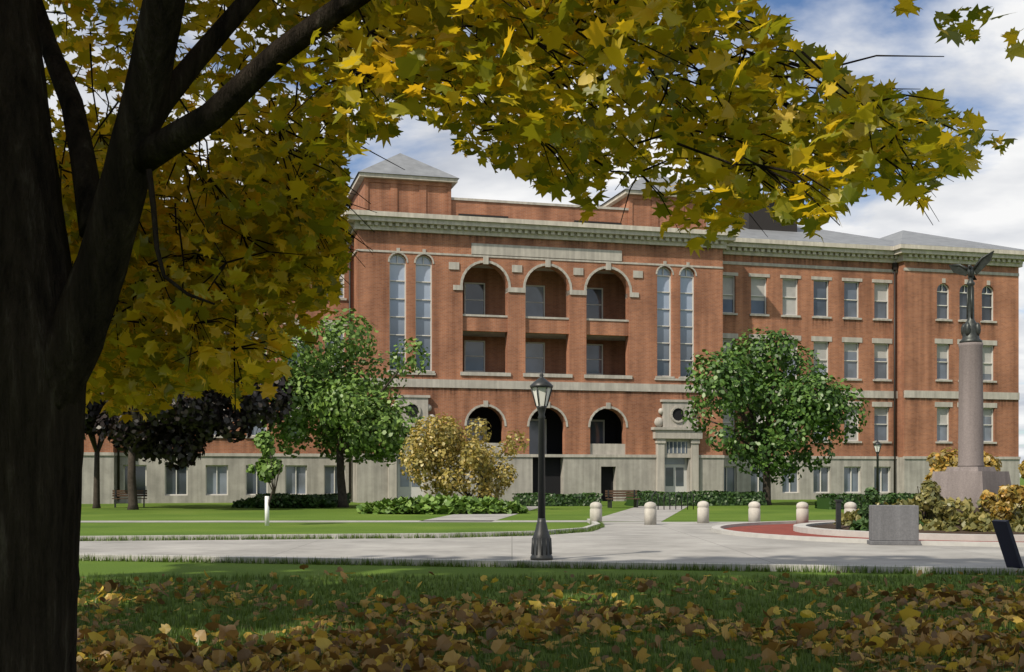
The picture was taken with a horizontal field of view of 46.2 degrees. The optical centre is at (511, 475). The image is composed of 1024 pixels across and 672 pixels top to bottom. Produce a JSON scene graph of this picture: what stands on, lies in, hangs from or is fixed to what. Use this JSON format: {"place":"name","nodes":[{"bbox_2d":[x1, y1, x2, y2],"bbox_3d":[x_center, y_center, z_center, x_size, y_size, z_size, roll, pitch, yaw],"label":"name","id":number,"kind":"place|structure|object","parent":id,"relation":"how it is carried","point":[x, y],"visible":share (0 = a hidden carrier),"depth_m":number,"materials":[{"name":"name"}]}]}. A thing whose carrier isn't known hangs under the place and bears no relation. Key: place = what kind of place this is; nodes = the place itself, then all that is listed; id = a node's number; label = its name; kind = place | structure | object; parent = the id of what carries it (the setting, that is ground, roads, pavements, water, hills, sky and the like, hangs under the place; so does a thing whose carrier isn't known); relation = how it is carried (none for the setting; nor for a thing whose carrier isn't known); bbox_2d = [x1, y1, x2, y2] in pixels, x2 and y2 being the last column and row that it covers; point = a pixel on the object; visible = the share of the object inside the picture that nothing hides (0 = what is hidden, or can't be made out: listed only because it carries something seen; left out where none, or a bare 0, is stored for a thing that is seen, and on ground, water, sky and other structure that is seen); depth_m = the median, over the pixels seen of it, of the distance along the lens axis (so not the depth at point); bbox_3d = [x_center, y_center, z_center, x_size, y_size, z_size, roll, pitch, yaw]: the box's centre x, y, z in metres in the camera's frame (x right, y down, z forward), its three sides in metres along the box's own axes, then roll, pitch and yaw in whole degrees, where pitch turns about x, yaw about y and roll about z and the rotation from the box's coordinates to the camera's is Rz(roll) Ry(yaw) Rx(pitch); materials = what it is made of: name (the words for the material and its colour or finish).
{"place":"outdoors","nodes":[
{"label":"outdoors","id":0,"kind":"place"},
{"bbox_2d":[82,455,113,503],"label":"wall","id":1,"kind":"structure","parent":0,"point":[106,476],"depth_m":69.02,"materials":[{"name":"grey concrete"}]},
{"bbox_2d":[43,0,1023,476],"label":"sky","id":2,"kind":"structure","parent":0,"point":[988,207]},
{"bbox_2d":[77,477,1023,671],"bbox_3d":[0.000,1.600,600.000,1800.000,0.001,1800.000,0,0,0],"label":"ground grass","id":3,"kind":"structure","parent":0,"point":[780,510],"depth_m":21.22,"materials":[{"name":"green plant"}]},
{"bbox_2d":[84,392,112,507],"bbox_3d":[-20.895,-2.360,59.404,4.530,8.120,6.784,0,0,0],"label":"purple tree","id":4,"kind":"object","parent":3,"relation":"on","point":[96,446],"depth_m":59.19,"materials":[{"name":"plant"}]},
{"bbox_2d":[84,434,113,451],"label":"brick wall","id":5,"kind":"structure","parent":3,"relation":"on","point":[107,446],"depth_m":69.07,"materials":[{"name":"red brick"}]},
{"bbox_2d":[112,490,146,507],"bbox_3d":[-19.510,1.150,61.239,1.700,0.900,0.520,0,0,-15],"label":"bench","id":6,"kind":"object","parent":3,"relation":"on","point":[115,492],"visible":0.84,"depth_m":61.31,"materials":[{"name":"brown wood"}]},
{"bbox_2d":[94,332,292,509],"bbox_3d":[-15.715,-2.906,56.744,10.787,9.213,8.946,0,0,0],"label":"purple tree","id":7,"kind":"object","parent":3,"relation":"on","point":[193,429],"depth_m":56.43,"materials":[{"name":"purple plant"}]},
{"bbox_2d":[115,456,352,502],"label":"foundation wall","id":8,"kind":"structure","parent":3,"relation":"on","point":[197,480],"depth_m":71.64,"materials":[{"name":"beige stone"}]},
{"bbox_2d":[114,227,353,453],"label":"brick wing","id":9,"kind":"object","parent":3,"relation":"on","point":[224,445],"visible":0.06,"depth_m":73.01,"materials":[{"name":"red brick"}]},
{"bbox_2d":[246,431,283,505],"bbox_3d":[-7.986,0.119,38.830,1.240,3.163,1.074,0,0,0],"label":"young tree","id":10,"kind":"object","parent":3,"relation":"on","point":[264,441],"depth_m":38.54,"materials":[{"name":"green plant"}]},
{"bbox_2d":[265,496,268,525],"bbox_3d":[-7.900,1.125,38.700,0.133,0.950,0.140,0,0,0],"label":"tree guard","id":11,"kind":"object","parent":3,"relation":"on","point":[266,511],"visible":1,"depth_m":38.64,"materials":[{"name":"white"}]},
{"bbox_2d":[231,494,336,507],"bbox_3d":[-11.480,1.288,60.509,5.330,0.775,2.157,0,0,0],"label":"bed","id":12,"kind":"object","parent":3,"relation":"on","point":[290,501],"visible":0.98,"depth_m":59.99,"materials":[{"name":"green plant"}]},
{"bbox_2d":[255,493,350,506],"bbox_3d":[-10.906,1.260,62.593,5.000,0.789,2.500,0,0,0],"label":"hedge","id":13,"kind":"object","parent":3,"relation":"on","point":[331,496],"depth_m":62.34,"materials":[{"name":"green plant"}]},
{"bbox_2d":[256,308,429,507],"bbox_3d":[-8.704,-3.374,60.833,9.156,10.148,8.304,0,0,0],"label":"green tree","id":14,"kind":"object","parent":3,"relation":"on","point":[316,398],"depth_m":59.66,"materials":[{"name":"green plant"}]},
{"bbox_2d":[81,506,686,521],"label":"pavements","id":15,"kind":"structure","parent":3,"relation":"on","point":[634,514],"depth_m":45.01,"materials":[{"name":"concrete"}]},
{"bbox_2d":[512,492,602,505],"bbox_3d":[2.418,1.255,64.096,4.869,0.784,2.489,0,0,0],"label":"hedge","id":16,"kind":"object","parent":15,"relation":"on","point":[554,498],"depth_m":63.60,"materials":[{"name":"green plant"}]},
{"bbox_2d":[652,491,693,509],"bbox_3d":[7.644,1.164,57.038,2.146,0.872,0.050,0,0,-15],"label":"bike rack","id":17,"kind":"object","parent":15,"relation":"on","point":[675,500],"visible":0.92,"depth_m":57.06,"materials":[{"name":"metal"}]},
{"bbox_2d":[624,490,766,505],"bbox_3d":[9.951,1.209,64.986,7.807,0.910,3.698,0,0,0],"label":"hedge","id":18,"kind":"object","parent":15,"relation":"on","point":[726,497],"depth_m":64.38,"materials":[{"name":"green plant"}]},
{"bbox_2d":[356,493,528,513],"bbox_3d":[-2.990,1.235,51.498,7.422,1.048,3.532,0,0,0],"label":"hosta bed","id":19,"kind":"object","parent":3,"relation":"on","point":[438,503],"visible":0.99,"depth_m":50.49,"materials":[{"name":"green plant"}]},
{"bbox_2d":[398,412,528,498],"bbox_3d":[-2.265,-0.606,55.562,6.175,4.611,5.657,0,0,0],"label":"pale bush","id":20,"kind":"object","parent":3,"relation":"on","point":[426,451],"depth_m":54.78,"materials":[{"name":"yellow plant"}]},
{"bbox_2d":[0,0,1023,671],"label":"maple","id":21,"kind":"object","parent":3,"relation":"on","point":[519,76],"depth_m":5.89,"materials":[{"name":"yellow plant"}]},
{"bbox_2d":[355,456,723,502],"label":"foundation wall","id":22,"kind":"structure","parent":3,"relation":"on","point":[580,475],"depth_m":75.62,"materials":[{"name":"beige stone"}]},
{"bbox_2d":[356,229,722,454],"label":"brick wall","id":23,"kind":"structure","parent":3,"relation":"on","point":[579,408],"depth_m":75.26,"materials":[{"name":"red brick"}]},
{"bbox_2d":[76,571,1023,671],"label":"grass tufts","id":24,"kind":"object","parent":3,"relation":"on","point":[736,666],"visible":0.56,"depth_m":13.69,"materials":[{"name":"green plant"}]},
{"bbox_2d":[77,564,1023,671],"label":"fallen leaves","id":25,"kind":"object","parent":3,"relation":"on","point":[928,640],"visible":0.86,"depth_m":11.48,"materials":[{"name":"brown plant"}]},
{"bbox_2d":[79,522,1023,567],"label":"concrete road","id":26,"kind":"structure","parent":3,"relation":"on","point":[678,542],"depth_m":26.06,"materials":[{"name":"grey concrete"}]},
{"bbox_2d":[530,370,552,560],"bbox_3d":[0.564,-0.210,22.857,0.448,3.620,0.448,0,0,0],"label":"lamp post","id":27,"kind":"object","parent":26,"relation":"on","point":[541,386],"visible":1,"depth_m":22.79,"materials":[{"name":"metal"}]},
{"bbox_2d":[79,519,1023,574],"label":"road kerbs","id":28,"kind":"structure","parent":26,"relation":"on","point":[617,564],"depth_m":21.41,"materials":[{"name":"concrete"}]},
{"bbox_2d":[79,521,1023,575],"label":"tufts","id":29,"kind":"object","parent":26,"relation":"on","point":[523,564],"visible":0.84,"depth_m":21.58,"materials":[{"name":"green plant"}]},
{"bbox_2d":[590,502,601,524],"bbox_3d":[2.754,1.222,39.344,0.400,0.755,0.400,0,0,0],"label":"bollard","id":30,"kind":"object","parent":26,"relation":"on","point":[595,511],"visible":0.97,"depth_m":39.18,"materials":[{"name":"concrete"}]},
{"bbox_2d":[644,502,655,524],"bbox_3d":[4.538,1.222,39.344,0.400,0.755,0.400,0,0,0],"label":"bollard","id":31,"kind":"object","parent":26,"relation":"on","point":[650,513],"visible":0.98,"depth_m":39.18,"materials":[{"name":"concrete"}]},
{"bbox_2d":[697,501,708,522],"bbox_3d":[6.481,1.222,40.678,0.400,0.755,0.400,0,0,0],"label":"bollard","id":32,"kind":"object","parent":26,"relation":"on","point":[703,512],"visible":0.97,"depth_m":40.52,"materials":[{"name":"concrete"}]},
{"bbox_2d":[748,501,759,521],"bbox_3d":[8.080,1.222,40.000,0.400,0.755,0.400,0,0,0],"label":"bollard","id":33,"kind":"object","parent":26,"relation":"on","point":[754,511],"visible":0.95,"depth_m":39.83,"materials":[{"name":"concrete"}]},
{"bbox_2d":[834,500,842,528],"bbox_3d":[8.943,1.125,32.877,0.180,0.950,0.180,0,0,0],"label":"post","id":34,"kind":"object","parent":26,"relation":"on","point":[838,514],"visible":0.82,"depth_m":32.82,"materials":[{"name":"metal"}]},
{"bbox_2d":[724,524,1019,541],"bbox_3d":[13.000,1.595,34.000,14.000,0.009,14.000,0,0,0],"label":"paved ring","id":35,"kind":"object","parent":26,"relation":"on","point":[782,529],"visible":0.27,"depth_m":35.03,"materials":[{"name":"red brick"}]},
{"bbox_2d":[796,502,808,523],"bbox_3d":[9.521,1.222,39.344,0.400,0.755,0.400,0,0,0],"label":"bollard","id":36,"kind":"object","parent":35,"relation":"on","point":[802,512],"visible":0.92,"depth_m":39.19,"materials":[{"name":"concrete"}]},
{"bbox_2d":[844,502,856,513],"bbox_3d":[11.095,1.222,39.344,0.400,0.755,0.400,0,0,0],"label":"bollard","id":37,"kind":"object","parent":35,"relation":"on","point":[850,506],"visible":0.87,"depth_m":39.19,"materials":[{"name":"concrete"}]},
{"bbox_2d":[711,520,1023,546],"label":"ring kerb","id":38,"kind":"structure","parent":35,"relation":"on","point":[720,529],"depth_m":29.80,"materials":[{"name":"concrete"}]},
{"bbox_2d":[867,505,920,544],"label":"granite block","id":39,"kind":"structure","parent":26,"relation":"on","point":[893,524],"depth_m":27.68,"materials":[{"name":"grey stone"}]},
{"bbox_2d":[793,521,1023,541],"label":"planter kerb","id":40,"kind":"structure","parent":26,"relation":"on","point":[803,528],"depth_m":30.95,"materials":[{"name":"concrete"}]},
{"bbox_2d":[809,507,1023,534],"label":"planting bed","id":41,"kind":"object","parent":40,"relation":"on","point":[831,526],"visible":0.11,"depth_m":30.95,"materials":[{"name":"brown soil"}]},
{"bbox_2d":[857,487,896,517],"bbox_3d":[10.193,0.996,33.594,1.014,1.408,0.986,0,0,0],"label":"planter shrub","id":42,"kind":"object","parent":41,"relation":"on","point":[872,495],"depth_m":33.30,"materials":[{"name":"green plant"}]},
{"bbox_2d":[848,516,932,530],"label":"planter plants","id":43,"kind":"object","parent":41,"relation":"on","point":[862,524],"visible":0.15,"depth_m":32.09,"materials":[{"name":"green plant"}]},
{"bbox_2d":[833,497,1023,525],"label":"planter plants","id":44,"kind":"object","parent":41,"relation":"on","point":[848,517],"visible":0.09,"depth_m":32.95,"materials":[{"name":"yellow plant"}]},
{"bbox_2d":[913,480,955,519],"bbox_3d":[11.191,0.907,31.810,0.995,1.586,1.138,0,0,0],"label":"planter shrub","id":45,"kind":"object","parent":41,"relation":"on","point":[931,499],"depth_m":31.52,"materials":[{"name":"plant"}]},
{"bbox_2d":[931,251,1010,507],"bbox_3d":[13.000,-2.505,34.000,1.840,7.651,1.840,0,0,-40],"label":"monument","id":46,"kind":"object","parent":41,"relation":"on","point":[971,476],"visible":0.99,"depth_m":33.72,"materials":[{"name":"stone"}]},
{"bbox_2d":[919,508,1023,531],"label":"planter plants","id":47,"kind":"object","parent":41,"relation":"on","point":[981,522],"visible":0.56,"depth_m":30.80,"materials":[{"name":"yellow plant"}]},
{"bbox_2d":[979,484,1023,519],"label":"planter shrub","id":48,"kind":"object","parent":41,"relation":"on","point":[1002,507],"depth_m":30.72,"materials":[{"name":"yellow plant"}]},
{"bbox_2d":[1009,484,1023,509],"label":"planter shrub","id":49,"kind":"object","parent":41,"relation":"on","point":[1021,505],"depth_m":32.12,"materials":[{"name":"yellow plant"}]},
{"bbox_2d":[992,519,1023,567],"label":"leaning panel","id":50,"kind":"object","parent":26,"relation":"on","point":[1007,543],"visible":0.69,"depth_m":19.40,"materials":[{"name":"black metal"}]},
{"bbox_2d":[84,153,1023,501],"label":"building trim","id":51,"kind":"structure","parent":3,"relation":"on","point":[414,197],"depth_m":77.30,"materials":[{"name":"grey"}]},
{"bbox_2d":[605,490,639,507],"bbox_3d":[5.590,1.150,60.539,1.700,0.900,0.520,0,0,-15],"label":"bench","id":52,"kind":"object","parent":3,"relation":"on","point":[633,496],"visible":1,"depth_m":60.64,"materials":[{"name":"brown wood"}]},
{"bbox_2d":[681,327,869,504],"bbox_3d":[14.352,-3.269,66.422,10.212,9.938,8.142,0,0,0],"label":"green tree","id":53,"kind":"object","parent":3,"relation":"on","point":[802,406],"depth_m":64.77,"materials":[{"name":"green plant"}]},
{"bbox_2d":[723,254,896,455],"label":"brick wing","id":54,"kind":"object","parent":3,"relation":"on","point":[837,327],"visible":0.59,"depth_m":82.27,"materials":[{"name":"red brick"}]},
{"bbox_2d":[724,458,896,499],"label":"building foundation wall","id":55,"kind":"structure","parent":3,"relation":"on","point":[836,476],"depth_m":82.13,"materials":[{"name":"grey stone"}]},
{"bbox_2d":[814,492,917,508],"bbox_3d":[18.505,1.233,58.907,7.488,0.852,3.309,0,0,0],"label":"hedge","id":56,"kind":"object","parent":3,"relation":"on","point":[901,495],"depth_m":57.82,"materials":[{"name":"green plant"}]},
{"bbox_2d":[873,439,881,494],"bbox_3d":[19.242,-0.185,63.158,0.448,3.570,0.448,0,0,0],"label":"lamp post","id":57,"kind":"object","parent":3,"relation":"on","point":[877,445],"visible":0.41,"depth_m":63.10,"materials":[{"name":"metal"}]},
{"bbox_2d":[900,261,1018,456],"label":"brick wall","id":58,"kind":"structure","parent":3,"relation":"on","point":[921,329],"depth_m":83.56,"materials":[{"name":"red brick"}]},
{"bbox_2d":[1018,460,1023,478],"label":"yellow shrub","id":59,"kind":"object","parent":3,"relation":"on","point":[1021,468],"visible":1,"depth_m":46.11,"materials":[{"name":"yellow plant"}]},
{"bbox_2d":[900,457,1019,493],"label":"wall","id":60,"kind":"structure","parent":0,"point":[913,472],"depth_m":82.90,"materials":[{"name":"grey stone"}]},
{"bbox_2d":[923,447,1001,481],"bbox_3d":[17.638,0.273,47.141,2.974,2.855,2.996,0,0,0],"label":"yellow shrub","id":61,"kind":"object","parent":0,"point":[942,460],"depth_m":46.78,"materials":[{"name":"yellow plant"}]}
]}

